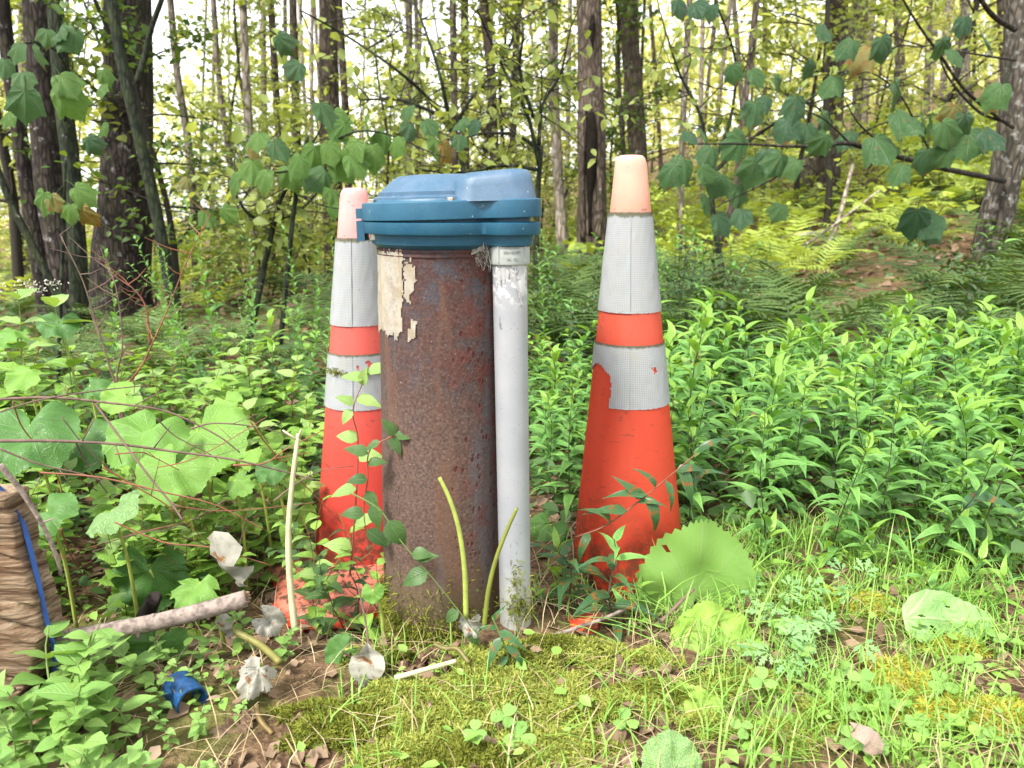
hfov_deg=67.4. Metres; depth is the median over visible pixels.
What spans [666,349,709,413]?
weed
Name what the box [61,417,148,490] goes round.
thin twig
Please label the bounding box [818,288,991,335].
fern
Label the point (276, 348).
weed
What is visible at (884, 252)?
forest leaf litter
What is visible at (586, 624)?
fallen stick
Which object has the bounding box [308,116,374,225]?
sapling
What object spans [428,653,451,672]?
dead leaf
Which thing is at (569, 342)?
goldenrod
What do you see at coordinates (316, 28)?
distant tree
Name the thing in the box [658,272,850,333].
fern
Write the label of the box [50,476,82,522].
weed
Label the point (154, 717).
clearweed
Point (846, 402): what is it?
weed
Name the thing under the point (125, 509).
broad leaf plant
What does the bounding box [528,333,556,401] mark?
goldenrod
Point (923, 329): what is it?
goldenrod
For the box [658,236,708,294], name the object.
goldenrod
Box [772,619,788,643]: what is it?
clover
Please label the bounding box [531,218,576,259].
bush
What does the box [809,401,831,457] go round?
weed
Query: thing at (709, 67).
distant tree
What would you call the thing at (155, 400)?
weed
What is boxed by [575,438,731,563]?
goldenrod shoot
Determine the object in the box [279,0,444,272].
sapling
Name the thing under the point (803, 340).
goldenrod
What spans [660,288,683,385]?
goldenrod
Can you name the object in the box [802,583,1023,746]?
yellow moss
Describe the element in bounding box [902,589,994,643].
dock plant
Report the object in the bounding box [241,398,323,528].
weed
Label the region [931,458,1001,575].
goldenrod
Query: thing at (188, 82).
woods
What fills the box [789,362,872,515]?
goldenrod
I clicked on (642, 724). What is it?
dead leaf
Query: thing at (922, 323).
goldenrod
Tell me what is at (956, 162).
bush
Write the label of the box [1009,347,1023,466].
goldenrod
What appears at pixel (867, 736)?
dead leaf
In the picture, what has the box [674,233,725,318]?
aster
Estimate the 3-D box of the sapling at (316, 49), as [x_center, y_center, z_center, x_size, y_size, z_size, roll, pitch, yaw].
[-3.427,-4.519,15.204,3.021,4.919,2.618,12,18,40]
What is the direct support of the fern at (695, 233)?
on the ground at (300, 674)
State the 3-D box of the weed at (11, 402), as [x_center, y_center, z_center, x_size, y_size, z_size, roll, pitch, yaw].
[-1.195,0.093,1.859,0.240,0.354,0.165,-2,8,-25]
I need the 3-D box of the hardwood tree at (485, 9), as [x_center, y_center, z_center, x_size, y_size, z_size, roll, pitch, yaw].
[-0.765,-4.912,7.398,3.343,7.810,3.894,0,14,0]
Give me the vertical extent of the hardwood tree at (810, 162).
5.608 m
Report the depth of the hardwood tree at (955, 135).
3.08 m
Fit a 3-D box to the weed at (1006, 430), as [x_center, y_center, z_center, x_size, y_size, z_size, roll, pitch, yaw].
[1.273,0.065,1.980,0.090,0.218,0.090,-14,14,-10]
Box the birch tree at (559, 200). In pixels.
[548,0,567,265]
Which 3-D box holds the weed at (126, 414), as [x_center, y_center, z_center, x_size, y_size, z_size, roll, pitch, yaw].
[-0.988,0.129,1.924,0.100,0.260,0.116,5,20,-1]
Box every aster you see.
[82,245,152,413]
[118,236,214,386]
[148,249,193,411]
[156,247,218,413]
[178,195,243,390]
[215,283,279,448]
[220,238,289,411]
[267,289,326,449]
[271,224,327,403]
[281,246,332,422]
[292,308,330,462]
[306,236,334,330]
[528,246,570,382]
[531,229,576,357]
[655,230,678,304]
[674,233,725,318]
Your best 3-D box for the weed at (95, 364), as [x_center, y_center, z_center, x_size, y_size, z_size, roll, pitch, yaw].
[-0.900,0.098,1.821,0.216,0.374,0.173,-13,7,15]
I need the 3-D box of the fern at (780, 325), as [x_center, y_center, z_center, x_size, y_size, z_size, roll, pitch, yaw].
[0.932,-0.190,2.680,0.868,0.336,0.808,-5,14,-20]
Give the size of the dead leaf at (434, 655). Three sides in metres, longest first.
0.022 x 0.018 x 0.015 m
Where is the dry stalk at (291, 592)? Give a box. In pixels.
[282,429,301,632]
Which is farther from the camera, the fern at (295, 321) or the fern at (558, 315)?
the fern at (295, 321)
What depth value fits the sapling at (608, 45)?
10.05 m
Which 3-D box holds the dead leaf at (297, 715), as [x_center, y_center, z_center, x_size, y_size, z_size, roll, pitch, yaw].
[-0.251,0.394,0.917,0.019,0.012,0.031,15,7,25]
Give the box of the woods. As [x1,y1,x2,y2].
[0,0,998,268]
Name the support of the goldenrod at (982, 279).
on the ground at (300, 674)
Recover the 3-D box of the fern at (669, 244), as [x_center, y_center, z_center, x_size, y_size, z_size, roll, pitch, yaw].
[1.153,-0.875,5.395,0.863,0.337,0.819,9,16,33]
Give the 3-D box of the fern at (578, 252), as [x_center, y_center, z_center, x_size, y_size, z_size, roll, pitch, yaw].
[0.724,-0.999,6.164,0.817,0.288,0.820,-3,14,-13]
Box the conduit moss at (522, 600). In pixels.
[497,553,536,625]
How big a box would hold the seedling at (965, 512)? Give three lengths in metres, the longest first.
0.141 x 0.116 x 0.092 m
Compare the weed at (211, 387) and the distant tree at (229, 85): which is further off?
the distant tree at (229, 85)
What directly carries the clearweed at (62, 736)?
on the ground at (300, 674)
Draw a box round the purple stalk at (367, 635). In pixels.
[357,584,369,644]
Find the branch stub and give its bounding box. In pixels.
[136,591,161,616]
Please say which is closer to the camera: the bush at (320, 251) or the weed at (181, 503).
the weed at (181, 503)
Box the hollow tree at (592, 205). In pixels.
[576,0,606,275]
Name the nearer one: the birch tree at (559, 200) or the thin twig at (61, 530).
the thin twig at (61, 530)
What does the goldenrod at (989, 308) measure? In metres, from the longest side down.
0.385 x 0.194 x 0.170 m
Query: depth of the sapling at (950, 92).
8.21 m
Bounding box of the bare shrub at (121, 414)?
[50,197,209,520]
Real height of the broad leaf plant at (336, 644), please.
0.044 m
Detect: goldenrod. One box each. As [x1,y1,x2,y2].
[251,308,298,443]
[528,238,585,388]
[528,263,550,391]
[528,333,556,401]
[528,340,557,451]
[528,343,580,461]
[528,367,541,424]
[529,333,552,410]
[529,390,569,480]
[529,393,577,494]
[530,384,563,456]
[530,539,604,612]
[532,377,585,519]
[533,240,564,347]
[533,344,563,409]
[539,358,572,424]
[548,320,597,420]
[555,371,591,483]
[557,408,587,497]
[558,347,589,432]
[558,370,587,443]
[559,294,596,387]
[560,329,592,382]
[562,331,591,405]
[562,366,592,452]
[570,525,661,641]
[572,247,601,357]
[588,232,601,296]
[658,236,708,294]
[660,261,677,316]
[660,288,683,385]
[661,241,707,374]
[663,223,715,312]
[663,234,697,296]
[663,319,697,401]
[663,333,708,445]
[665,299,721,411]
[665,347,688,444]
[666,246,738,385]
[666,350,733,480]
[666,354,704,490]
[668,226,705,307]
[668,356,683,443]
[668,378,686,476]
[669,392,689,502]
[670,302,729,506]
[670,322,722,448]
[671,286,730,419]
[671,356,688,421]
[671,357,721,448]
[672,390,712,517]
[673,426,726,526]
[675,357,737,495]
[678,312,741,409]
[680,359,731,463]
[683,254,747,381]
[684,223,712,303]
[684,230,707,307]
[692,323,736,387]
[692,360,780,495]
[693,301,733,397]
[697,323,746,437]
[698,310,754,429]
[699,310,748,412]
[703,225,748,296]
[706,397,776,542]
[709,389,754,465]
[711,241,760,319]
[713,276,764,374]
[714,241,739,286]
[714,291,765,415]
[714,315,782,426]
[715,264,752,376]
[715,340,749,412]
[717,404,812,565]
[722,265,758,365]
[722,371,799,495]
[723,358,820,503]
[736,341,830,499]
[737,329,777,400]
[738,246,774,338]
[740,363,785,481]
[744,414,803,520]
[745,317,811,432]
[745,337,795,407]
[747,360,820,486]
[753,324,824,416]
[754,371,833,524]
[755,341,769,414]
[768,354,822,461]
[773,324,804,377]
[773,344,833,455]
[774,357,830,465]
[775,285,841,408]
[781,408,827,488]
[784,302,842,439]
[787,326,818,411]
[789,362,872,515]
[791,312,840,382]
[794,318,826,387]
[794,428,894,565]
[797,354,880,495]
[805,321,844,428]
[814,440,889,543]
[816,332,880,445]
[822,321,878,429]
[822,362,895,467]
[825,378,865,479]
[826,330,863,399]
[827,385,907,526]
[830,341,906,492]
[832,338,874,384]
[834,415,933,531]
[841,395,933,560]
[847,307,913,436]
[853,304,925,466]
[854,338,895,444]
[854,367,881,446]
[857,352,938,488]
[861,302,901,398]
[861,342,932,481]
[862,331,950,473]
[867,353,937,473]
[872,302,919,375]
[880,314,948,429]
[882,316,937,402]
[883,287,931,410]
[886,340,957,491]
[886,460,976,554]
[887,418,950,528]
[890,330,918,386]
[892,306,968,450]
[892,327,944,397]
[897,380,947,508]
[897,403,953,518]
[898,439,1020,586]
[909,418,965,520]
[911,377,971,466]
[913,382,1022,543]
[915,363,1002,478]
[916,265,972,389]
[921,334,984,446]
[923,307,991,417]
[924,326,983,436]
[928,231,959,334]
[928,239,1018,373]
[931,320,983,433]
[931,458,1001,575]
[932,389,990,488]
[935,397,1023,574]
[935,438,1003,533]
[936,311,1002,434]
[936,343,1009,480]
[944,355,1020,486]
[945,224,1001,337]
[946,312,1023,419]
[947,243,979,307]
[947,295,1003,374]
[953,331,984,396]
[960,317,1023,476]
[965,262,1015,355]
[965,300,1016,413]
[965,389,1023,518]
[968,318,1023,419]
[968,358,1010,470]
[971,335,1023,448]
[975,376,1022,462]
[978,359,1023,485]
[981,312,1023,451]
[982,331,1023,417]
[986,486,1023,580]
[991,389,1023,539]
[998,335,1023,470]
[1002,349,1023,471]
[1002,445,1023,494]
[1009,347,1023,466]
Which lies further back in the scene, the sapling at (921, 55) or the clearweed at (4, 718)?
the sapling at (921, 55)
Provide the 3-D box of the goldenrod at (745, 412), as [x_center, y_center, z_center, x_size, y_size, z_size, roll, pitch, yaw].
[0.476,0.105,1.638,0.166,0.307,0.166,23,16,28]
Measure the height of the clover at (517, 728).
0.029 m
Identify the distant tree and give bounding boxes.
[0,9,11,109]
[17,3,29,283]
[78,0,89,154]
[198,0,207,247]
[209,36,214,271]
[213,0,224,232]
[228,4,230,267]
[260,0,267,281]
[283,0,288,200]
[290,0,302,272]
[297,0,308,227]
[309,0,313,275]
[314,0,320,143]
[361,0,365,187]
[403,2,424,167]
[414,0,419,172]
[414,0,422,159]
[432,3,447,101]
[461,0,469,169]
[526,2,551,228]
[621,85,625,154]
[636,0,639,45]
[640,0,645,83]
[648,0,662,188]
[697,20,704,193]
[703,4,715,142]
[712,0,731,146]
[731,0,746,158]
[748,23,757,149]
[849,0,868,165]
[861,0,876,139]
[874,6,887,124]
[898,4,909,112]
[930,0,938,103]
[938,0,952,107]
[942,1,947,95]
[953,0,958,49]
[957,0,970,114]
[996,0,1003,82]
[997,60,999,81]
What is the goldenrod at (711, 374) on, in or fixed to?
on the ground at (300, 674)
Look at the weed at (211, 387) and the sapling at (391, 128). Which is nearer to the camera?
the weed at (211, 387)
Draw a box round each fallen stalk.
[232,628,282,665]
[253,704,274,735]
[394,659,455,680]
[433,642,470,664]
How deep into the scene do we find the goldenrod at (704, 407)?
1.96 m
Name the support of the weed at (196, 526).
on the ground at (300, 674)
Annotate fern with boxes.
[0,267,30,291]
[0,274,32,313]
[0,280,30,287]
[0,290,35,315]
[0,295,36,318]
[0,313,86,346]
[0,318,34,329]
[0,339,83,359]
[1,338,85,368]
[7,330,129,382]
[17,332,117,365]
[25,294,112,319]
[68,305,203,354]
[71,323,225,387]
[74,327,141,360]
[83,305,175,343]
[129,327,257,382]
[152,254,226,288]
[166,272,254,312]
[182,270,265,291]
[185,279,250,308]
[186,315,256,359]
[196,337,268,365]
[203,321,293,357]
[204,298,276,317]
[207,316,274,344]
[218,321,330,378]
[243,266,332,296]
[249,272,325,294]
[258,303,327,333]
[267,270,332,321]
[290,307,330,332]
[303,288,331,305]
[312,319,330,330]
[527,260,602,336]
[527,263,566,285]
[527,265,598,302]
[527,267,601,325]
[527,279,715,365]
[527,295,597,357]
[528,242,602,279]
[528,287,599,362]
[529,308,592,343]
[530,252,562,262]
[530,261,590,289]
[530,312,673,359]
[533,309,666,331]
[535,290,760,361]
[539,249,603,268]
[540,241,575,260]
[541,249,575,262]
[542,268,584,284]
[562,242,593,261]
[568,276,710,313]
[572,254,709,284]
[577,250,800,304]
[589,277,828,337]
[653,213,694,235]
[654,201,708,227]
[654,218,702,238]
[655,238,725,269]
[656,247,735,274]
[656,247,753,282]
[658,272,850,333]
[659,199,677,209]
[659,259,729,284]
[661,281,759,327]
[661,284,766,317]
[662,211,712,244]
[662,224,710,244]
[662,296,776,348]
[663,309,817,383]
[668,215,709,234]
[669,245,755,278]
[677,271,941,356]
[679,281,796,337]
[684,209,710,233]
[692,221,796,256]
[698,287,844,352]
[700,234,788,276]
[715,255,900,304]
[717,269,863,318]
[722,313,818,350]
[723,250,840,283]
[728,236,804,258]
[730,232,817,253]
[731,213,823,252]
[734,228,826,273]
[734,316,835,355]
[742,189,807,223]
[749,231,828,270]
[751,189,792,202]
[751,192,843,232]
[753,234,887,279]
[755,225,833,264]
[757,212,844,244]
[760,195,849,228]
[768,184,841,209]
[771,182,842,203]
[783,195,852,217]
[801,188,863,212]
[802,198,869,214]
[804,227,908,266]
[806,203,917,245]
[806,291,1023,378]
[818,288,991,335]
[830,288,1004,334]
[836,178,917,208]
[836,198,963,248]
[841,158,862,173]
[842,194,973,247]
[848,184,963,232]
[848,208,965,242]
[848,239,1023,322]
[851,282,1023,333]
[856,284,949,317]
[860,160,932,188]
[863,179,938,202]
[868,260,1023,307]
[875,183,971,214]
[885,162,942,184]
[888,286,1023,353]
[892,246,1023,339]
[894,181,969,207]
[904,284,1009,315]
[905,188,983,213]
[910,176,954,193]
[910,304,1015,352]
[925,172,954,181]
[928,182,983,212]
[930,176,985,209]
[931,164,989,188]
[942,167,989,191]
[946,208,1023,257]
[950,255,1023,314]
[951,225,1023,249]
[956,183,1023,194]
[960,231,1023,265]
[962,314,1023,344]
[976,199,1023,226]
[978,181,1023,206]
[996,300,1023,320]
[1010,224,1023,247]
[1015,199,1023,218]
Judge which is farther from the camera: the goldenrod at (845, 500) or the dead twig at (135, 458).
the goldenrod at (845, 500)
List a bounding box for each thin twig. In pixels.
[0,448,121,488]
[12,401,62,492]
[48,528,88,575]
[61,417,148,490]
[75,443,154,541]
[87,504,224,548]
[92,518,220,551]
[103,458,208,544]
[104,499,226,542]
[115,449,178,469]
[155,417,246,461]
[157,417,266,467]
[174,502,315,511]
[181,536,234,587]
[190,414,294,436]
[233,430,322,465]
[239,483,265,543]
[249,421,340,521]
[273,461,352,500]
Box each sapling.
[0,0,173,304]
[0,78,29,237]
[0,83,18,234]
[0,91,99,248]
[0,100,29,274]
[0,175,17,276]
[8,0,324,300]
[13,0,248,289]
[34,80,108,395]
[105,0,185,337]
[154,0,318,277]
[157,76,247,271]
[160,0,371,297]
[164,28,377,364]
[174,12,319,232]
[177,27,481,383]
[205,110,302,268]
[213,48,337,292]
[221,88,323,290]
[255,28,376,231]
[257,121,323,249]
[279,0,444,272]
[287,0,558,188]
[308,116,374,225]
[314,52,426,225]
[323,77,441,246]
[339,0,536,219]
[341,55,431,194]
[353,79,444,250]
[361,0,577,208]
[379,0,613,332]
[414,0,577,199]
[421,0,576,196]
[445,94,489,169]
[459,94,543,213]
[470,102,522,168]
[502,0,627,196]
[513,0,779,205]
[517,65,608,250]
[518,90,576,212]
[523,42,621,238]
[540,0,719,167]
[543,61,615,210]
[564,11,669,214]
[571,0,692,167]
[582,0,990,287]
[614,29,695,172]
[646,33,755,188]
[656,40,723,149]
[690,0,997,229]
[692,0,955,216]
[724,33,783,135]
[746,0,845,96]
[768,34,822,122]
[784,0,1002,172]
[788,1,894,117]
[843,0,953,154]
[845,0,955,134]
[848,31,892,112]
[892,0,996,109]
[905,0,997,94]
[907,1,971,91]
[948,10,998,127]
[975,20,997,78]
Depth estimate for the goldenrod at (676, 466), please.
1.53 m
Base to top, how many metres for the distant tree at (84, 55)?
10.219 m
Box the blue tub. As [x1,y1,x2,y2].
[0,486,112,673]
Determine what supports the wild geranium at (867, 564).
on the ground at (300, 674)
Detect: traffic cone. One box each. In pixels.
[268,188,383,632]
[574,155,680,600]
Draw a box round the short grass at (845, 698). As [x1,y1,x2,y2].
[311,503,1023,767]
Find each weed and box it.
[0,279,49,500]
[0,336,41,482]
[0,344,56,483]
[0,347,76,482]
[0,348,57,478]
[0,357,16,405]
[1,372,58,484]
[3,346,84,477]
[16,421,59,535]
[23,469,52,506]
[23,480,63,566]
[24,350,90,405]
[28,279,97,492]
[31,469,113,562]
[37,336,81,395]
[38,522,76,606]
[42,383,104,513]
[42,506,69,583]
[43,370,81,421]
[48,335,74,388]
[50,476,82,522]
[54,400,88,490]
[57,390,106,462]
[59,345,99,432]
[61,457,189,568]
[63,355,152,427]
[71,322,120,414]
[76,347,148,471]
[81,341,115,432]
[85,342,163,419]
[85,424,156,533]
[90,526,151,616]
[91,483,163,568]
[92,536,145,606]
[100,457,120,502]
[101,378,158,418]
[103,483,175,568]
[105,394,129,468]
[119,365,182,421]
[121,526,153,608]
[122,467,213,546]
[127,352,190,420]
[127,374,186,412]
[134,519,218,636]
[135,330,204,423]
[143,369,173,421]
[148,516,195,575]
[153,499,232,593]
[156,378,205,425]
[156,471,221,566]
[162,388,188,422]
[164,400,237,529]
[171,399,196,429]
[174,385,201,429]
[177,391,210,414]
[179,497,218,581]
[180,496,259,596]
[182,476,248,570]
[186,360,290,463]
[188,357,229,397]
[188,382,253,496]
[193,369,237,467]
[199,494,280,581]
[204,324,228,400]
[211,347,290,493]
[213,344,313,454]
[213,509,268,596]
[214,427,263,536]
[216,333,239,391]
[219,329,289,423]
[221,364,268,403]
[221,386,241,474]
[232,436,292,503]
[235,378,275,470]
[235,486,272,565]
[238,340,273,445]
[240,347,324,445]
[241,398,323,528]
[248,369,284,428]
[253,392,324,507]
[254,481,288,556]
[255,419,288,504]
[259,354,321,464]
[261,379,299,454]
[265,502,323,605]
[267,374,291,455]
[267,465,324,548]
[271,385,320,457]
[272,305,306,392]
[272,495,349,620]
[273,526,364,640]
[275,410,324,508]
[292,517,361,631]
[297,549,358,641]
[298,331,324,423]
[325,557,375,632]
[330,512,378,614]
[334,547,388,640]
[528,335,591,433]
[566,360,591,413]
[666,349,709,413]
[670,393,708,498]
[732,406,789,485]
[784,354,865,446]
[807,387,851,481]
[809,374,861,479]
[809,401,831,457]
[855,350,891,425]
[860,392,920,495]
[906,387,947,477]
[929,394,986,495]
[941,388,968,451]
[993,368,1016,444]
[995,375,1023,440]
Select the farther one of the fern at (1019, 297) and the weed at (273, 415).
the fern at (1019, 297)
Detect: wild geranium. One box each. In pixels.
[737,618,817,680]
[739,573,830,608]
[744,600,841,641]
[784,606,880,662]
[826,557,878,603]
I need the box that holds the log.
[0,484,64,707]
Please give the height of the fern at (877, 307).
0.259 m
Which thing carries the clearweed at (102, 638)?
on the ground at (300, 674)
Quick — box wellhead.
[356,168,541,642]
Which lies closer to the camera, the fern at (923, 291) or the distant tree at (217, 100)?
the fern at (923, 291)
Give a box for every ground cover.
[0,194,1023,382]
[0,341,1023,624]
[25,487,1023,767]
[539,103,1023,266]
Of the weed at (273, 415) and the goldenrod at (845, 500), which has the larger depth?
the weed at (273, 415)
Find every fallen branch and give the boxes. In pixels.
[778,224,896,241]
[780,189,880,258]
[826,164,853,248]
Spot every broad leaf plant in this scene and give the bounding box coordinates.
[0,326,53,492]
[0,400,80,594]
[2,365,70,528]
[35,312,93,484]
[38,492,79,627]
[53,419,112,568]
[81,377,111,477]
[86,490,139,616]
[99,382,158,511]
[101,409,190,541]
[111,546,189,631]
[121,628,188,662]
[135,443,210,564]
[170,574,226,647]
[175,404,248,561]
[212,391,242,473]
[226,471,254,590]
[238,445,272,566]
[255,459,295,572]
[324,633,361,663]
[362,582,385,635]
[530,512,568,542]
[634,518,757,617]
[641,729,702,767]
[665,681,720,713]
[669,600,762,655]
[852,533,887,561]
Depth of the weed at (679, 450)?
1.51 m
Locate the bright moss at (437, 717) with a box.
[341,634,884,767]
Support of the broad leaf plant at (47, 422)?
on the ground at (300, 674)
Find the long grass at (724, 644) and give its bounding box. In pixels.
[542,474,1023,767]
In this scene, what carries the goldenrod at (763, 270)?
on the ground at (300, 674)
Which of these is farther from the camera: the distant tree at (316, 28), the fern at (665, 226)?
the distant tree at (316, 28)
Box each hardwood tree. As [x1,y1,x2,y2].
[0,0,53,315]
[0,0,117,330]
[0,167,80,332]
[22,0,94,328]
[88,0,154,320]
[167,0,200,292]
[210,0,242,288]
[239,0,259,292]
[268,2,286,275]
[289,0,304,286]
[318,0,342,290]
[337,0,352,187]
[405,0,411,174]
[449,0,457,170]
[479,0,498,169]
[509,10,520,167]
[564,0,571,227]
[619,0,647,168]
[654,0,1023,272]
[677,0,692,258]
[705,0,759,271]
[760,0,766,207]
[760,0,937,200]
[816,0,848,202]
[893,0,904,162]
[923,0,932,118]
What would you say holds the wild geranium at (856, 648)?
on the ground at (300, 674)
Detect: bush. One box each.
[0,228,32,283]
[0,244,24,258]
[0,253,31,281]
[86,232,91,270]
[151,221,209,305]
[152,238,215,289]
[155,228,256,301]
[170,204,333,304]
[180,249,206,274]
[186,219,302,304]
[213,225,331,299]
[277,224,327,290]
[304,220,377,257]
[305,235,323,281]
[310,234,323,270]
[314,195,378,251]
[530,206,555,247]
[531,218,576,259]
[565,196,577,234]
[567,164,614,214]
[567,204,576,228]
[607,168,696,234]
[649,187,713,257]
[655,190,724,219]
[717,134,773,177]
[722,115,817,187]
[793,111,820,151]
[841,101,921,177]
[869,118,995,205]
[870,81,931,116]
[911,145,969,190]
[918,79,995,129]
[931,122,1023,212]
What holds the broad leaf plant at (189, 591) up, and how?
on the ground at (300, 674)
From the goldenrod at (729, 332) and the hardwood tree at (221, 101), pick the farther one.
the hardwood tree at (221, 101)
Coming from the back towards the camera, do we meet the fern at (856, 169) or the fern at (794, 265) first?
the fern at (856, 169)
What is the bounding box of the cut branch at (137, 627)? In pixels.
[55,590,251,642]
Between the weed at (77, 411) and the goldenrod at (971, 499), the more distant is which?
the weed at (77, 411)
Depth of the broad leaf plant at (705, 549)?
1.16 m
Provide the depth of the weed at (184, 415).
1.80 m
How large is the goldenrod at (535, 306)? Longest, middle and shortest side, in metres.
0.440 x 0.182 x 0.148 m
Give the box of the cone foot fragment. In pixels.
[569,612,600,633]
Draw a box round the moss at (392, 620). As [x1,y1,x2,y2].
[376,551,499,647]
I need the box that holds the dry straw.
[9,501,1023,767]
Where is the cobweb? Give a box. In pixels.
[471,242,491,269]
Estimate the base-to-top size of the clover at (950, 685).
0.031 m
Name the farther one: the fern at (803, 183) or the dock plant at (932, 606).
the fern at (803, 183)
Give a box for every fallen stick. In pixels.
[551,601,637,634]
[658,588,694,623]
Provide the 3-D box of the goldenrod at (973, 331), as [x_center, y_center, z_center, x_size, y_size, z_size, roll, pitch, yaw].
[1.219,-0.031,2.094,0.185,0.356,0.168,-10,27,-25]
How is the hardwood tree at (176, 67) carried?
on the ground at (300, 674)
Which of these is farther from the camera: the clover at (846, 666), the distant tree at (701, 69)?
the distant tree at (701, 69)
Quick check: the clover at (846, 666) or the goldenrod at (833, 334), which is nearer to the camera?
the clover at (846, 666)
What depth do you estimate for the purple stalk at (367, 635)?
0.98 m
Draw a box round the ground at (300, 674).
[0,78,1023,767]
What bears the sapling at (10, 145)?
on the ground at (300, 674)
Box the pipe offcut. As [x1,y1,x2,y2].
[162,671,207,712]
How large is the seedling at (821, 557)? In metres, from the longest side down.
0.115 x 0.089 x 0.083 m
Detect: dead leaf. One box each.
[207,531,253,586]
[215,613,232,638]
[219,709,252,733]
[236,656,277,700]
[251,605,287,637]
[292,711,306,721]
[309,627,324,639]
[348,643,384,686]
[366,735,390,746]
[398,659,423,671]
[416,652,433,665]
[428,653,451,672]
[432,649,443,660]
[458,614,481,638]
[495,716,507,731]
[594,722,626,744]
[607,654,629,679]
[609,608,638,623]
[627,657,647,676]
[628,716,647,734]
[653,631,670,641]
[657,709,674,727]
[658,662,671,673]
[725,648,752,666]
[849,722,883,754]
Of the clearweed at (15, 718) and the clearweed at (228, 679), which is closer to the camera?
the clearweed at (15, 718)
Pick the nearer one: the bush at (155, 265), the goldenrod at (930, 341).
the goldenrod at (930, 341)
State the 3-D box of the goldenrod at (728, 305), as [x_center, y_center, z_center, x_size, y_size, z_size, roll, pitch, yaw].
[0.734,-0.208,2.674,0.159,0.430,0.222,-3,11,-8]
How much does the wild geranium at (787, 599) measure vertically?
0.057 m
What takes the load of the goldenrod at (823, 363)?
on the ground at (300, 674)
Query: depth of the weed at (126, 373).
1.97 m
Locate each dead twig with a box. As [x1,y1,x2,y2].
[0,385,149,412]
[0,390,239,452]
[0,418,319,481]
[0,463,62,575]
[40,472,264,529]
[93,399,183,519]
[115,522,269,564]
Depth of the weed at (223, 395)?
1.86 m
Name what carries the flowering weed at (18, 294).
on the ground at (300, 674)
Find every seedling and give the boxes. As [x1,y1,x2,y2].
[531,525,588,601]
[535,530,570,573]
[612,575,656,617]
[748,508,790,569]
[793,535,841,587]
[834,527,885,572]
[839,510,895,571]
[894,525,939,573]
[899,558,960,604]
[923,508,978,566]
[941,511,980,550]
[942,535,999,600]
[953,520,1007,580]
[975,553,1023,613]
[987,520,1022,563]
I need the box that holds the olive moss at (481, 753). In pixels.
[262,632,695,767]
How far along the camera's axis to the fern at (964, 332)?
2.89 m
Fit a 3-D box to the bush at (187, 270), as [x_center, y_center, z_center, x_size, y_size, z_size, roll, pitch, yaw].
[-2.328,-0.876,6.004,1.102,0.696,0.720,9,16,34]
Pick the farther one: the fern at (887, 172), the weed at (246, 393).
the fern at (887, 172)
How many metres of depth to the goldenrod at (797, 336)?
2.02 m
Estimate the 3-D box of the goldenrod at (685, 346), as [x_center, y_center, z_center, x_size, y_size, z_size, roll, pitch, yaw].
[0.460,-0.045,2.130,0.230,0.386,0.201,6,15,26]
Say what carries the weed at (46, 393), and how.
on the ground at (300, 674)
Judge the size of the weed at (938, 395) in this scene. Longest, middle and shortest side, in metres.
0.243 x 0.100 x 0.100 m
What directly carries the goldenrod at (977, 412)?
on the ground at (300, 674)
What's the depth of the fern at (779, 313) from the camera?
2.91 m
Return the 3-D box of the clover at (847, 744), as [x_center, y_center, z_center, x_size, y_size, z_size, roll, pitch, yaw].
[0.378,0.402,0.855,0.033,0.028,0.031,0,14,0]
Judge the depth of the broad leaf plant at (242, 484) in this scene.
1.25 m
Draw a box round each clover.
[462,719,486,739]
[490,703,516,729]
[503,721,536,749]
[613,707,638,735]
[730,717,752,748]
[748,666,777,697]
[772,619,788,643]
[791,641,813,661]
[818,618,834,636]
[821,671,842,688]
[834,660,856,683]
[839,725,859,749]
[840,701,862,719]
[848,668,874,692]
[858,727,889,755]
[873,686,904,711]
[904,713,929,735]
[929,670,959,693]
[942,713,963,734]
[964,655,983,671]
[972,723,995,748]
[986,630,1008,646]
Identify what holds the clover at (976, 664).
on the ground at (300, 674)
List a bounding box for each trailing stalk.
[323,362,381,574]
[341,418,410,564]
[350,492,482,644]
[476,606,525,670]
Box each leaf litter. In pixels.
[0,180,1023,433]
[16,409,1023,767]
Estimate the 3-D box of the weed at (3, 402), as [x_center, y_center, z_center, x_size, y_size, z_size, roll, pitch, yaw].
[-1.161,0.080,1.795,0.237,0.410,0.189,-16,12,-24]
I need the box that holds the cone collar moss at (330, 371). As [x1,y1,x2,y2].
[324,367,380,376]
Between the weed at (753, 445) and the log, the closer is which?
the log
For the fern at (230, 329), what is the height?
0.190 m
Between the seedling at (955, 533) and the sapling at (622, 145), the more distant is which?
the sapling at (622, 145)
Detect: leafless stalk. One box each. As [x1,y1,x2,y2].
[438,477,468,618]
[482,507,518,625]
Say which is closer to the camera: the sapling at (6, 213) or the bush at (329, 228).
the bush at (329, 228)
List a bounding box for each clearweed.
[0,669,59,760]
[0,685,53,767]
[0,706,40,766]
[0,743,38,767]
[8,620,90,752]
[27,628,87,670]
[32,675,116,746]
[33,621,124,730]
[33,700,95,767]
[45,691,131,767]
[51,651,121,728]
[60,731,107,767]
[62,744,122,767]
[63,629,126,733]
[74,670,156,755]
[94,634,164,693]
[98,592,131,669]
[116,738,163,767]
[145,671,173,717]
[146,707,178,751]
[148,636,180,672]
[177,763,196,767]
[181,633,219,668]
[184,668,206,699]
[188,704,211,740]
[200,758,219,767]
[211,658,239,689]
[226,610,254,650]
[232,698,247,724]
[273,627,299,660]
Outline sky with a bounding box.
[0,0,997,219]
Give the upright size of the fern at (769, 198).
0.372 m
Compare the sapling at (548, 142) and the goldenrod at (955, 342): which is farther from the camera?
the sapling at (548, 142)

